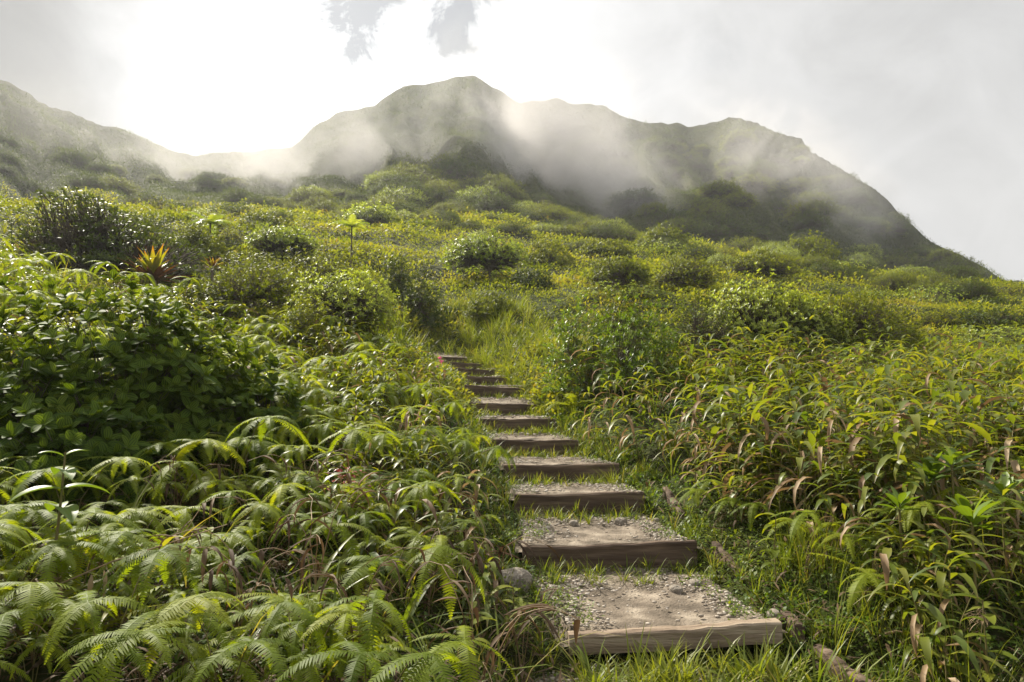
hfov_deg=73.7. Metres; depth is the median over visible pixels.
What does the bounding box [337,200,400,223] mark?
bush
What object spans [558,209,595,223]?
domed shrub
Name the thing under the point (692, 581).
stone
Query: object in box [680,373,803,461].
cane clump
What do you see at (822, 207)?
domed shrub
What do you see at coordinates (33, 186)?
domed shrub
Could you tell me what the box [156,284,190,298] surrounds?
fern
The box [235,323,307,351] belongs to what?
fern
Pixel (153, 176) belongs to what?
domed shrub
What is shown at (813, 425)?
cane clump
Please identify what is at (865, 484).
cane clump
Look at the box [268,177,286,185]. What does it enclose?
domed shrub
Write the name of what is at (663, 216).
domed shrub
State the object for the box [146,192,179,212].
bush
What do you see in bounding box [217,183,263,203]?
domed shrub
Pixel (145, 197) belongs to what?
domed shrub
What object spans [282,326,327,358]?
cane clump
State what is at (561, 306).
bush
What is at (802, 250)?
bush
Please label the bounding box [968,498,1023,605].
broad weed
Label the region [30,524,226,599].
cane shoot
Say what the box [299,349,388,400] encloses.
fern
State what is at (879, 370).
cane clump
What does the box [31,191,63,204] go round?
domed shrub
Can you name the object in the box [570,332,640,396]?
cane clump
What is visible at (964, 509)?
rosette plant
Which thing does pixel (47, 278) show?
fern
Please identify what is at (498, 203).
domed shrub
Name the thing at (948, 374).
cane clump
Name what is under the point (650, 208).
domed shrub
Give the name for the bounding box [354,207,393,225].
domed shrub
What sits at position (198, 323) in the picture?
fern
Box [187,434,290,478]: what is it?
fern
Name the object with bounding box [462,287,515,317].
bush
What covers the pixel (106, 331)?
fern
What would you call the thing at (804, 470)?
sword fern
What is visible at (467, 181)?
domed shrub
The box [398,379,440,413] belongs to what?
cane clump
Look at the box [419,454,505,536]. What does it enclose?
cane clump
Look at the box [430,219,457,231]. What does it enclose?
domed shrub
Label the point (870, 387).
cane clump
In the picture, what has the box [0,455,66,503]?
fern
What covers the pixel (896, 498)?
rosette plant
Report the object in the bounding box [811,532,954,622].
fern
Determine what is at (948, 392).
cane clump
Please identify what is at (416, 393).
fern
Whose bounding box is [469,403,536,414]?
timber step
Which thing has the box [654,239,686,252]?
domed shrub
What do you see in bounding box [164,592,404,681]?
fern
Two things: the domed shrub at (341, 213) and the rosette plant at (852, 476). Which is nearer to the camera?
the rosette plant at (852, 476)
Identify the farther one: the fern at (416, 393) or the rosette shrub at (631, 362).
the rosette shrub at (631, 362)
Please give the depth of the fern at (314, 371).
8.66 m
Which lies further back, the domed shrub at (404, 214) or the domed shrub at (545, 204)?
the domed shrub at (545, 204)
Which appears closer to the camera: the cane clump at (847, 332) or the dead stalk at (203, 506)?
the dead stalk at (203, 506)
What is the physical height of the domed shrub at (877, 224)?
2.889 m
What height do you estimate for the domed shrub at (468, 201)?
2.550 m
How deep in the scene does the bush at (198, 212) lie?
38.72 m
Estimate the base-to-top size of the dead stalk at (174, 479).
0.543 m
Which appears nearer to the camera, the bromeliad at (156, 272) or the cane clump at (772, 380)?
the cane clump at (772, 380)
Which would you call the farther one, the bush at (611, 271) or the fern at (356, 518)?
the bush at (611, 271)
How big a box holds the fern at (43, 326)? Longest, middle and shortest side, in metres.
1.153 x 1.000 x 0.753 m
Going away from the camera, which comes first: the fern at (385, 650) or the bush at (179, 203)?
the fern at (385, 650)
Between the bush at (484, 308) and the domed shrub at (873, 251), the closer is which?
the bush at (484, 308)
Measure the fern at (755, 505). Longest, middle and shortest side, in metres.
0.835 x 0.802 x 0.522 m
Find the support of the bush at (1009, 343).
on the hillside ground at (554, 115)
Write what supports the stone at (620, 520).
on the dirt path
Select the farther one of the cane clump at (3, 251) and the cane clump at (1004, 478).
the cane clump at (3, 251)
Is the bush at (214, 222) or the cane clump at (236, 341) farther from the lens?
the bush at (214, 222)
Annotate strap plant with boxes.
[0,576,127,648]
[2,503,243,628]
[175,527,378,664]
[343,553,481,659]
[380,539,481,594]
[410,507,506,554]
[729,628,859,681]
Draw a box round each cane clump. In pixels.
[0,239,22,261]
[0,249,53,289]
[0,263,43,300]
[0,280,29,328]
[0,307,38,356]
[0,310,30,367]
[5,255,66,309]
[6,238,55,266]
[21,262,49,287]
[23,282,81,325]
[34,318,76,350]
[47,298,107,335]
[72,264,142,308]
[84,284,139,313]
[89,263,118,280]
[97,263,146,290]
[107,284,152,327]
[132,256,179,287]
[158,293,214,327]
[160,284,203,314]
[165,280,193,305]
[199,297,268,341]
[206,333,254,361]
[227,349,308,396]
[228,356,305,406]
[261,450,381,548]
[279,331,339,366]
[279,368,323,422]
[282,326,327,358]
[289,421,355,478]
[298,326,354,359]
[302,408,378,468]
[306,445,397,514]
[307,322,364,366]
[307,472,467,611]
[309,366,358,421]
[311,353,391,423]
[314,310,369,356]
[314,361,361,396]
[315,351,360,380]
[317,352,377,384]
[318,470,425,559]
[320,375,391,434]
[331,393,435,471]
[332,441,429,539]
[333,345,363,374]
[336,359,411,404]
[337,384,391,453]
[338,330,369,363]
[338,375,397,426]
[345,428,446,496]
[349,347,415,396]
[358,342,401,366]
[360,375,410,420]
[370,392,451,458]
[374,347,407,374]
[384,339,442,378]
[392,360,439,391]
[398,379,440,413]
[400,436,469,493]
[405,415,449,469]
[409,486,486,552]
[409,494,509,578]
[411,359,452,408]
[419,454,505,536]
[428,539,521,661]
[566,331,631,375]
[566,386,647,447]
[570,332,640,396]
[577,347,649,422]
[592,366,711,462]
[626,367,675,418]
[641,331,702,397]
[642,328,697,363]
[643,343,705,378]
[649,370,768,453]
[650,413,747,481]
[654,367,717,421]
[662,340,780,428]
[669,344,744,392]
[671,375,791,476]
[672,341,716,374]
[678,326,761,382]
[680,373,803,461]
[693,384,812,508]
[695,449,824,528]
[698,401,889,518]
[702,350,792,412]
[706,339,789,386]
[706,395,840,502]
[718,321,794,375]
[734,334,771,370]
[741,356,847,445]
[744,333,827,393]
[745,362,815,418]
[745,369,861,435]
[750,392,843,455]
[750,397,949,546]
[751,390,862,493]
[752,336,793,362]
[756,429,885,548]
[765,313,834,362]
[765,321,834,368]
[766,382,875,460]
[767,328,816,370]
[775,332,840,385]
[776,339,820,370]
[788,381,883,452]
[793,381,927,513]
[797,334,874,376]
[803,446,963,535]
[806,361,914,446]
[812,346,930,426]
[812,349,901,419]
[813,330,849,348]
[813,368,951,495]
[814,340,887,391]
[815,395,939,490]
[815,399,998,521]
[820,355,952,435]
[823,406,995,560]
[828,369,894,413]
[828,472,963,582]
[837,347,943,410]
[838,448,956,566]
[841,496,1023,623]
[848,329,881,360]
[848,386,1001,494]
[852,394,939,469]
[852,522,1002,670]
[855,380,1001,449]
[860,557,1023,681]
[862,401,930,451]
[865,420,1023,545]
[867,349,989,419]
[869,407,1023,519]
[871,365,1023,466]
[873,337,939,389]
[879,326,977,378]
[885,470,1023,596]
[887,380,1022,484]
[888,339,946,366]
[893,341,943,369]
[897,340,1011,445]
[900,356,971,404]
[911,325,979,368]
[911,381,982,455]
[922,472,1023,571]
[925,325,1016,386]
[934,340,991,368]
[934,358,1022,439]
[935,374,1023,455]
[944,412,1023,482]
[945,344,1023,424]
[947,413,1023,504]
[954,414,1023,541]
[955,380,1023,448]
[956,477,1021,550]
[957,326,1023,382]
[959,384,1023,464]
[960,556,1023,620]
[963,404,1023,457]
[964,385,1023,469]
[965,340,1022,376]
[973,353,1023,400]
[974,338,1019,366]
[979,347,1022,391]
[979,380,1023,442]
[981,334,1023,377]
[981,386,1023,430]
[986,526,1023,614]
[989,515,1023,569]
[1004,381,1022,427]
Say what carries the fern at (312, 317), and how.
on the hillside ground at (554, 115)
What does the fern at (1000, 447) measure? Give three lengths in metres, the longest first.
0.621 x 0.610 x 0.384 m
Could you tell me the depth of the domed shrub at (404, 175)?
91.56 m
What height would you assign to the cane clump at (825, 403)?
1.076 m
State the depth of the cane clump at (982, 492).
4.37 m
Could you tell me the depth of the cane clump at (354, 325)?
10.79 m
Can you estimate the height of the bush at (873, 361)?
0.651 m
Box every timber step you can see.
[435,356,468,362]
[444,361,482,368]
[452,368,496,376]
[460,375,506,384]
[465,384,525,396]
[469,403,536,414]
[481,418,554,431]
[492,439,578,454]
[503,463,619,481]
[514,491,644,513]
[522,540,696,569]
[567,618,782,654]
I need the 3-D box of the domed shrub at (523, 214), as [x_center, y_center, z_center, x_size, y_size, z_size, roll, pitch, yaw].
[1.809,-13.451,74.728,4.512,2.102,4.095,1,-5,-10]
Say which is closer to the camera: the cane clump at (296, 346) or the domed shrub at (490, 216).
the cane clump at (296, 346)
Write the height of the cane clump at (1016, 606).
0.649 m
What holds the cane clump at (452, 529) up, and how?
on the hillside ground at (554, 115)
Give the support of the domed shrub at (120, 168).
on the hillside ground at (554, 115)
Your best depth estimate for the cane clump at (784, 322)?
10.59 m
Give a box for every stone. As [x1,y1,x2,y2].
[490,567,532,594]
[569,520,577,525]
[614,517,626,524]
[669,584,682,593]
[689,578,701,585]
[766,608,780,619]
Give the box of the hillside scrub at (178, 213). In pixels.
[0,181,1023,427]
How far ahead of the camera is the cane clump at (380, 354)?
10.54 m
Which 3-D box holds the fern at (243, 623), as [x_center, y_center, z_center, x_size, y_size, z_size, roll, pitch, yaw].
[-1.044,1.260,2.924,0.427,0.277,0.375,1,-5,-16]
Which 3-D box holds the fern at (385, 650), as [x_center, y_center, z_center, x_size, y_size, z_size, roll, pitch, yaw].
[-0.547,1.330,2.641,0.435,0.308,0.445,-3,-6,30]
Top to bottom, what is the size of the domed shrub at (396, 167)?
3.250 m
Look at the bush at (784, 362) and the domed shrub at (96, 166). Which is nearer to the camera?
the bush at (784, 362)
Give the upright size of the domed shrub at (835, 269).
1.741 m
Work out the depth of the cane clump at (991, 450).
5.41 m
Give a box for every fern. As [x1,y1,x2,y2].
[0,234,13,252]
[0,251,58,291]
[0,252,28,273]
[0,266,103,305]
[0,282,55,325]
[0,286,50,323]
[0,290,98,333]
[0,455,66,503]
[0,455,100,510]
[0,456,158,530]
[0,484,65,576]
[0,500,183,618]
[0,501,56,543]
[0,508,79,588]
[0,523,152,608]
[0,526,33,562]
[0,535,126,656]
[0,543,246,681]
[0,575,190,670]
[0,594,115,681]
[1,518,96,575]
[1,574,145,635]
[3,251,73,273]
[4,308,60,328]
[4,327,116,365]
[11,321,107,338]
[11,332,102,369]
[13,316,69,329]
[25,273,80,294]
[29,505,235,580]
[30,526,249,626]
[46,470,193,528]
[55,595,327,681]
[58,327,139,340]
[68,456,156,519]
[73,499,178,552]
[75,286,171,312]
[77,313,168,341]
[86,260,156,296]
[87,521,215,595]
[99,573,249,668]
[108,543,271,612]
[128,419,240,483]
[129,463,237,525]
[131,606,289,681]
[135,415,311,519]
[139,464,203,504]
[142,460,294,548]
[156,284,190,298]
[163,503,337,591]
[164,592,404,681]
[167,332,225,361]
[169,299,206,319]
[170,530,239,579]
[174,276,228,313]
[183,211,232,237]
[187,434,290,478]
[189,318,232,338]
[194,318,212,336]
[206,299,276,327]
[206,421,262,471]
[211,335,272,361]
[211,473,313,538]
[212,594,311,648]
[219,334,280,371]
[225,368,322,397]
[226,324,272,345]
[227,519,299,558]
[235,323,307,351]
[235,424,395,526]
[235,589,382,680]
[236,309,303,344]
[237,340,313,378]
[238,483,384,552]
[239,405,336,441]
[241,341,308,370]
[250,425,337,481]
[251,583,415,672]
[254,387,346,410]
[254,444,357,494]
[256,352,303,370]
[272,582,337,621]
[273,371,342,406]
[275,314,327,329]
[275,493,416,564]
[275,589,516,681]
[283,366,340,405]
[283,398,345,438]
[284,356,354,391]
[284,380,363,422]
[286,405,391,465]
[288,424,416,497]
[289,517,484,646]
[290,536,407,608]
[291,363,346,376]
[296,394,359,444]
[296,641,422,681]
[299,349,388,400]
[299,362,347,376]
[307,382,407,427]
[310,315,378,355]
[318,388,377,419]
[326,474,454,551]
[328,501,394,539]
[329,214,369,267]
[334,613,405,658]
[337,334,397,360]
[337,466,444,519]
[338,371,442,415]
[339,480,462,552]
[340,405,438,464]
[341,372,373,388]
[343,310,410,344]
[344,314,403,335]
[345,342,414,378]
[347,404,401,426]
[349,357,397,387]
[357,433,434,471]
[358,367,416,402]
[374,468,435,491]
[374,514,483,547]
[375,519,488,577]
[381,389,477,429]
[381,474,489,522]
[391,413,438,436]
[397,430,448,460]
[400,382,463,412]
[402,471,460,511]
[410,380,447,402]
[411,426,515,489]
[415,514,504,554]
[433,427,491,470]
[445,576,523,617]
[532,381,600,412]
[675,472,781,530]
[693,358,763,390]
[695,386,733,408]
[731,381,799,417]
[742,390,830,435]
[747,434,807,471]
[762,509,862,578]
[766,459,869,488]
[780,368,825,386]
[805,463,872,518]
[809,543,989,592]
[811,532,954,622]
[823,417,905,456]
[857,486,1023,584]
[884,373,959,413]
[896,383,972,408]
[923,385,1018,421]
[932,501,1023,548]
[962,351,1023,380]
[970,443,1023,465]
[973,456,1023,499]
[978,405,1023,448]
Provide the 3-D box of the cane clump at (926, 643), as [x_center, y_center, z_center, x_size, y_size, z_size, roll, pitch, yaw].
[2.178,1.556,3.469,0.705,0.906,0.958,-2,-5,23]
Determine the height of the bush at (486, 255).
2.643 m
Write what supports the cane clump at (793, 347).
on the hillside ground at (554, 115)
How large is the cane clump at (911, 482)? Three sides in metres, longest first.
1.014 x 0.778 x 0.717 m
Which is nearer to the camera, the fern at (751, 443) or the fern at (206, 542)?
the fern at (206, 542)
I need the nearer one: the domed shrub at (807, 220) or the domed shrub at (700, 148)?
the domed shrub at (807, 220)
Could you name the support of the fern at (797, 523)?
on the hillside ground at (554, 115)
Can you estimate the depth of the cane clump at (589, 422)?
8.19 m
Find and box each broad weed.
[112,514,146,562]
[188,527,230,592]
[226,474,262,516]
[247,498,281,547]
[286,512,325,582]
[323,552,370,603]
[336,408,360,440]
[381,434,409,480]
[443,601,495,681]
[444,442,463,472]
[487,585,534,665]
[679,463,715,511]
[723,479,749,524]
[754,512,795,583]
[844,516,888,564]
[947,593,1020,681]
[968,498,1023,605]
[975,437,998,469]
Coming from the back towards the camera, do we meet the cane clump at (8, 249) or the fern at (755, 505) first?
the cane clump at (8, 249)
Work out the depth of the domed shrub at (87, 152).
127.31 m
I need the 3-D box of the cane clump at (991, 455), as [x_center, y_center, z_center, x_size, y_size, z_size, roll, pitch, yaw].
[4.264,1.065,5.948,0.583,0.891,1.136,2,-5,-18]
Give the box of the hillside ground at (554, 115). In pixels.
[0,75,1023,681]
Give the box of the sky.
[0,0,1023,280]
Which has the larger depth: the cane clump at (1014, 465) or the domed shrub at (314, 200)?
the domed shrub at (314, 200)
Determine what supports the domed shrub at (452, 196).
on the hillside ground at (554, 115)
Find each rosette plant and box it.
[839,467,855,519]
[875,486,920,588]
[903,445,984,568]
[933,493,1007,629]
[976,471,1023,580]
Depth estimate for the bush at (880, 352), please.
11.77 m
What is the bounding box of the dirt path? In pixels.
[432,351,796,681]
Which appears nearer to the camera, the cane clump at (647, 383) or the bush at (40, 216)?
the cane clump at (647, 383)
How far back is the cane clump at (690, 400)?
8.12 m
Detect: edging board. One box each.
[662,486,685,520]
[712,541,753,586]
[769,602,804,645]
[813,644,872,681]
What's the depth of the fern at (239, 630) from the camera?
2.47 m
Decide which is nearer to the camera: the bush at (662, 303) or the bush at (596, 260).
the bush at (662, 303)
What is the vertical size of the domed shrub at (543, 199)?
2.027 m
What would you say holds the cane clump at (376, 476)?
on the hillside ground at (554, 115)
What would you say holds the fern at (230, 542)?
on the hillside ground at (554, 115)
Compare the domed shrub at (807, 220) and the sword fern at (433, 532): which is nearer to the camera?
the sword fern at (433, 532)
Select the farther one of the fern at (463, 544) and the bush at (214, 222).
the bush at (214, 222)
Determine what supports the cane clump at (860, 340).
on the hillside ground at (554, 115)
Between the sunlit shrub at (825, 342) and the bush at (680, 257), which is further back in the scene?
the bush at (680, 257)
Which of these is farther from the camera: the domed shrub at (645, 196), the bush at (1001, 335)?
the domed shrub at (645, 196)
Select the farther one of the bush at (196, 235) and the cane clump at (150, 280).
the bush at (196, 235)
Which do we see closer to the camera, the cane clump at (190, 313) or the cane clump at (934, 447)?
the cane clump at (934, 447)
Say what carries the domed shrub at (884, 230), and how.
on the hillside ground at (554, 115)
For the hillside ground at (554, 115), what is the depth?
101.26 m
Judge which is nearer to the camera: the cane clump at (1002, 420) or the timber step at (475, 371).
the cane clump at (1002, 420)
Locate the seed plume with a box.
[965,608,998,668]
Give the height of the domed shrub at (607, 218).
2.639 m
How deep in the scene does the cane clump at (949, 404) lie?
7.21 m
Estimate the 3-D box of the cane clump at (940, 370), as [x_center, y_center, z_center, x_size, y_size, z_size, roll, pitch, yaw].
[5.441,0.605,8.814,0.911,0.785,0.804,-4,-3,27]
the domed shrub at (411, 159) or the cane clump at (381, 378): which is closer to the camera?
the cane clump at (381, 378)
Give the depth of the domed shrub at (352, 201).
77.77 m
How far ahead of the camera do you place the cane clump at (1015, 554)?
4.23 m
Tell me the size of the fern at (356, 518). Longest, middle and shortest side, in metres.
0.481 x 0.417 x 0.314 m
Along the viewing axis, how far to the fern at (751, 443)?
6.26 m
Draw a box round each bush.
[21,213,70,225]
[22,269,111,290]
[32,207,146,227]
[34,248,53,261]
[101,266,209,293]
[121,211,175,233]
[126,278,283,320]
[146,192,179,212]
[163,199,194,211]
[172,234,261,256]
[174,218,230,257]
[175,246,216,260]
[193,206,225,219]
[193,212,234,229]
[195,267,241,288]
[204,251,296,270]
[207,200,252,214]
[214,307,354,344]
[218,227,245,241]
[235,217,263,229]
[236,205,296,228]
[254,284,319,322]
[264,294,339,359]
[265,244,331,272]
[320,293,377,341]
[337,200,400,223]
[338,252,405,334]
[372,252,417,306]
[373,263,392,268]
[391,268,451,328]
[434,228,528,279]
[436,304,467,318]
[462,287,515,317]
[464,263,511,277]
[467,227,491,238]
[506,268,558,288]
[515,236,579,269]
[538,312,616,333]
[550,300,581,310]
[573,237,634,255]
[573,279,676,297]
[579,254,655,292]
[586,257,604,265]
[625,330,666,344]
[628,297,682,308]
[631,220,695,251]
[633,238,687,253]
[649,255,726,290]
[649,270,723,289]
[656,242,709,272]
[691,345,802,368]
[712,242,813,279]
[722,277,763,290]
[729,358,818,377]
[751,275,802,295]
[782,229,846,264]
[804,339,918,371]
[809,283,850,297]
[836,259,870,270]
[855,299,891,320]
[861,288,900,298]
[870,343,929,362]
[877,316,929,354]
[881,294,909,303]
[894,282,968,304]
[905,303,965,324]
[914,286,984,298]
[933,321,1023,341]
[939,340,1015,361]
[948,301,1023,325]
[962,294,1021,307]
[981,296,1023,323]
[987,279,1023,296]
[988,344,1023,352]
[990,338,1023,348]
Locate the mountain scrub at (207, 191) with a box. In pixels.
[0,77,1023,285]
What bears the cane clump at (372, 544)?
on the hillside ground at (554, 115)
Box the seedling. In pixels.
[8,449,108,584]
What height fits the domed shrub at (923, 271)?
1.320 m
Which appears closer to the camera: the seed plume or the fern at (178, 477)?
the seed plume
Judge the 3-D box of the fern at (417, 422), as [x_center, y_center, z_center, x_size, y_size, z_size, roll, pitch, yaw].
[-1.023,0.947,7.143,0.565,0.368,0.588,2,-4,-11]
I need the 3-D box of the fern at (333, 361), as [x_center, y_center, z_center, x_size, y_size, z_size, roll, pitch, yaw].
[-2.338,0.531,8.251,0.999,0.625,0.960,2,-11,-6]
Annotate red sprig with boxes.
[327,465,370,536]
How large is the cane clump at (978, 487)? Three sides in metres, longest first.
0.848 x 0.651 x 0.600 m
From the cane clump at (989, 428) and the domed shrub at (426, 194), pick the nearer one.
the cane clump at (989, 428)
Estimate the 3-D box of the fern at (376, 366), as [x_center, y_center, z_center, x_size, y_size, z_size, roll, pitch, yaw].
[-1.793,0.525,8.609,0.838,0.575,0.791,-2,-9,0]
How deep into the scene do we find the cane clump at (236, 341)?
7.83 m
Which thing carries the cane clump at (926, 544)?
on the hillside ground at (554, 115)
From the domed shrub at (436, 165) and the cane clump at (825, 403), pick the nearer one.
the cane clump at (825, 403)
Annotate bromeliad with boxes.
[117,243,180,284]
[201,257,226,287]
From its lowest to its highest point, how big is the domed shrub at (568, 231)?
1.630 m
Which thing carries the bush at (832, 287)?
on the hillside ground at (554, 115)
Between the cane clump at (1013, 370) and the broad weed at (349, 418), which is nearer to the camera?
the broad weed at (349, 418)
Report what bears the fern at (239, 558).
on the hillside ground at (554, 115)
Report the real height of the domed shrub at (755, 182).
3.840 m
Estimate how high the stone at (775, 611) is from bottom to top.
0.066 m
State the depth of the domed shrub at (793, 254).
46.44 m
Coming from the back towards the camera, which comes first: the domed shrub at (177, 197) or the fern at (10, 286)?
the domed shrub at (177, 197)
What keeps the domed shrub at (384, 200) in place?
on the hillside ground at (554, 115)
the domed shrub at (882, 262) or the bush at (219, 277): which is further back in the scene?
the domed shrub at (882, 262)
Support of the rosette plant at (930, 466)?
on the hillside ground at (554, 115)
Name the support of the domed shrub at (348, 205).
on the hillside ground at (554, 115)
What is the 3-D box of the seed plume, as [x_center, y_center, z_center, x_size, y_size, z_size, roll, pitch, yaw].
[2.406,1.569,3.477,0.226,0.377,0.146,2,-5,-25]
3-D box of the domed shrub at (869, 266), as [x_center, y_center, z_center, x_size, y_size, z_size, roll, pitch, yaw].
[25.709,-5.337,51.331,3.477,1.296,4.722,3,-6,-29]
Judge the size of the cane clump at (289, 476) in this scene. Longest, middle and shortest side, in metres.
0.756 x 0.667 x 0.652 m
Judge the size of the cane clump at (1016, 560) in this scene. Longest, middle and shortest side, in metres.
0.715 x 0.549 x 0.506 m
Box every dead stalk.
[88,496,248,603]
[141,529,318,645]
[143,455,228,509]
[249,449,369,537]
[249,488,396,614]
[285,547,432,660]
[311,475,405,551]
[404,561,581,681]
[410,528,488,617]
[434,492,560,607]
[451,588,567,681]
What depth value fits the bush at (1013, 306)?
20.77 m
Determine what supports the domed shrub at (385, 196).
on the hillside ground at (554, 115)
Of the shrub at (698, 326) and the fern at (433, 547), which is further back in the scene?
the shrub at (698, 326)
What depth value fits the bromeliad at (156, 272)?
14.95 m
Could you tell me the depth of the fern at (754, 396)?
7.18 m
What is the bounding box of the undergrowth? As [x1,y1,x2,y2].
[0,269,1023,681]
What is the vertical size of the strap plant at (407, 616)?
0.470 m
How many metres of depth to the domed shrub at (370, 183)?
95.94 m
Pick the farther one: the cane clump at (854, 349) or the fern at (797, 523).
the cane clump at (854, 349)
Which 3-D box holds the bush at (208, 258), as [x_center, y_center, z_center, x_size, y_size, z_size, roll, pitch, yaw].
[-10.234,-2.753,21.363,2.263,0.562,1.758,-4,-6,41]
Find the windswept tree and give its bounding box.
[0,184,233,286]
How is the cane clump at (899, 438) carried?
on the hillside ground at (554, 115)
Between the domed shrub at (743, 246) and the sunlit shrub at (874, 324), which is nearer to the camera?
the sunlit shrub at (874, 324)
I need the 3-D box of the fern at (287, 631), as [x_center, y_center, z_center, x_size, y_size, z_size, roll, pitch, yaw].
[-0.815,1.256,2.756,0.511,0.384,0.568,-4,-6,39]
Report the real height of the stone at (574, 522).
0.058 m
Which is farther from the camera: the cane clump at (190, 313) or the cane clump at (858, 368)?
the cane clump at (190, 313)
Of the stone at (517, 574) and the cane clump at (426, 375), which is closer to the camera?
the stone at (517, 574)
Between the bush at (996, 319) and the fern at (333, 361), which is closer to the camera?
the fern at (333, 361)
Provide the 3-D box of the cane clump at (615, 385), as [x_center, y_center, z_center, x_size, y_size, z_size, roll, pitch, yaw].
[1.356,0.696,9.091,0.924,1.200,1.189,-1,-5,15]
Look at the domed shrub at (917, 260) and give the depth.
115.00 m
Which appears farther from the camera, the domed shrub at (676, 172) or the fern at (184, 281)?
the domed shrub at (676, 172)
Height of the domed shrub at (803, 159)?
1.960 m
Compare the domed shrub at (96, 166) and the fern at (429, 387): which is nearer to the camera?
the fern at (429, 387)
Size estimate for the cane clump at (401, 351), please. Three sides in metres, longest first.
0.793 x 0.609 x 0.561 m
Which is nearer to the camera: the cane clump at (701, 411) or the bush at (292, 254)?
the cane clump at (701, 411)
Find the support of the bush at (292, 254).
on the hillside ground at (554, 115)
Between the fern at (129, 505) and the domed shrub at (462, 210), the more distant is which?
the domed shrub at (462, 210)
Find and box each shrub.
[0,135,25,149]
[0,147,28,168]
[0,162,20,175]
[0,269,264,454]
[0,330,155,474]
[0,367,189,505]
[10,173,48,195]
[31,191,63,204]
[49,147,92,167]
[61,169,110,191]
[83,151,104,161]
[83,161,121,174]
[97,172,144,197]
[108,163,129,175]
[120,189,167,204]
[146,173,168,183]
[169,199,206,207]
[170,195,195,201]
[171,167,185,176]
[177,168,200,180]
[191,254,332,315]
[191,353,316,466]
[193,177,224,188]
[195,171,223,178]
[210,163,231,175]
[217,176,247,187]
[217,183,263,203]
[237,193,276,206]
[242,162,264,172]
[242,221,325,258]
[260,195,285,207]
[263,209,294,222]
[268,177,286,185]
[271,233,378,319]
[276,196,292,204]
[281,261,409,335]
[283,201,306,209]
[284,187,338,204]
[294,185,333,197]
[297,194,331,207]
[307,199,341,214]
[320,208,351,220]
[329,188,353,197]
[340,198,366,205]
[340,199,376,210]
[342,192,368,201]
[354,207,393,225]
[360,169,400,189]
[362,178,403,200]
[367,195,406,209]
[368,192,408,202]
[373,170,426,185]
[375,178,441,204]
[375,185,433,207]
[377,171,420,189]
[380,160,447,182]
[381,161,426,177]
[391,196,425,211]
[391,201,423,217]
[391,210,418,222]
[392,152,430,172]
[397,184,450,204]
[409,169,441,191]
[413,210,440,221]
[422,177,465,192]
[423,150,468,179]
[423,180,465,197]
[425,202,460,212]
[428,158,464,178]
[429,210,464,225]
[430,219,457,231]
[431,198,475,210]
[431,209,460,217]
[437,156,484,180]
[438,192,465,202]
[443,163,487,182]
[444,193,479,209]
[451,206,476,214]
[453,174,483,188]
[455,185,510,205]
[456,218,484,230]
[461,175,505,195]
[464,186,493,201]
[468,188,519,213]
[475,171,526,196]
[480,178,527,199]
[483,212,501,224]
[491,220,533,234]
[505,193,533,205]
[509,199,539,213]
[515,209,545,222]
[518,200,566,212]
[525,202,576,222]
[529,192,556,205]
[530,224,564,235]
[536,220,566,228]
[539,281,625,394]
[540,223,591,237]
[552,206,579,218]
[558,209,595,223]
[558,216,592,227]
[561,239,597,250]
[569,218,606,232]
[577,216,603,224]
[579,220,633,241]
[587,290,661,360]
[590,218,633,230]
[592,214,609,221]
[594,293,687,392]
[600,191,642,210]
[601,216,640,229]
[602,186,627,196]
[606,186,673,211]
[613,155,641,178]
[613,222,642,240]
[622,177,658,192]
[635,200,669,216]
[638,225,674,240]
[641,206,700,224]
[648,216,701,233]
[648,222,687,233]
[651,152,683,164]
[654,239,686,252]
[658,138,680,150]
[659,282,747,365]
[667,167,692,176]
[670,194,729,212]
[674,242,721,259]
[684,218,736,240]
[686,261,865,360]
[689,143,709,153]
[690,177,744,197]
[694,208,755,240]
[705,252,734,266]
[709,246,741,259]
[712,232,770,252]
[713,190,759,210]
[714,154,741,169]
[717,163,744,180]
[719,126,760,152]
[729,171,779,192]
[732,157,784,181]
[734,224,779,242]
[749,239,793,253]
[760,161,792,178]
[760,240,786,249]
[767,246,801,258]
[771,253,802,265]
[773,298,852,359]
[775,189,838,216]
[778,176,827,197]
[780,198,840,221]
[782,233,827,247]
[784,209,833,232]
[789,142,812,154]
[790,156,810,162]
[796,252,835,267]
[803,281,943,356]
[804,257,867,280]
[811,175,836,185]
[826,172,873,193]
[829,201,852,219]
[830,185,875,206]
[831,263,865,277]
[839,248,872,260]
[840,251,879,265]
[843,259,883,271]
[844,215,892,232]
[845,241,888,259]
[846,268,883,283]
[860,257,885,267]
[861,217,891,233]
[862,268,922,289]
[868,214,916,236]
[878,254,917,268]
[887,210,903,217]
[887,264,935,276]
[888,213,912,224]
[897,253,923,264]
[898,279,964,293]
[908,271,961,288]
[909,243,940,254]
[911,247,933,257]
[913,259,952,271]
[924,247,961,262]
[929,264,983,279]
[931,253,985,273]
[936,275,1001,297]
[959,276,988,281]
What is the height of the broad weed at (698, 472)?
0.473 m
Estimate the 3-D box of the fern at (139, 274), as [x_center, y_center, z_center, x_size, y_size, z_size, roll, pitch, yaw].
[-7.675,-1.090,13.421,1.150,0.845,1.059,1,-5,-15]
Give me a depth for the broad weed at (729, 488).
5.56 m
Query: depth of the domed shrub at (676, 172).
150.02 m

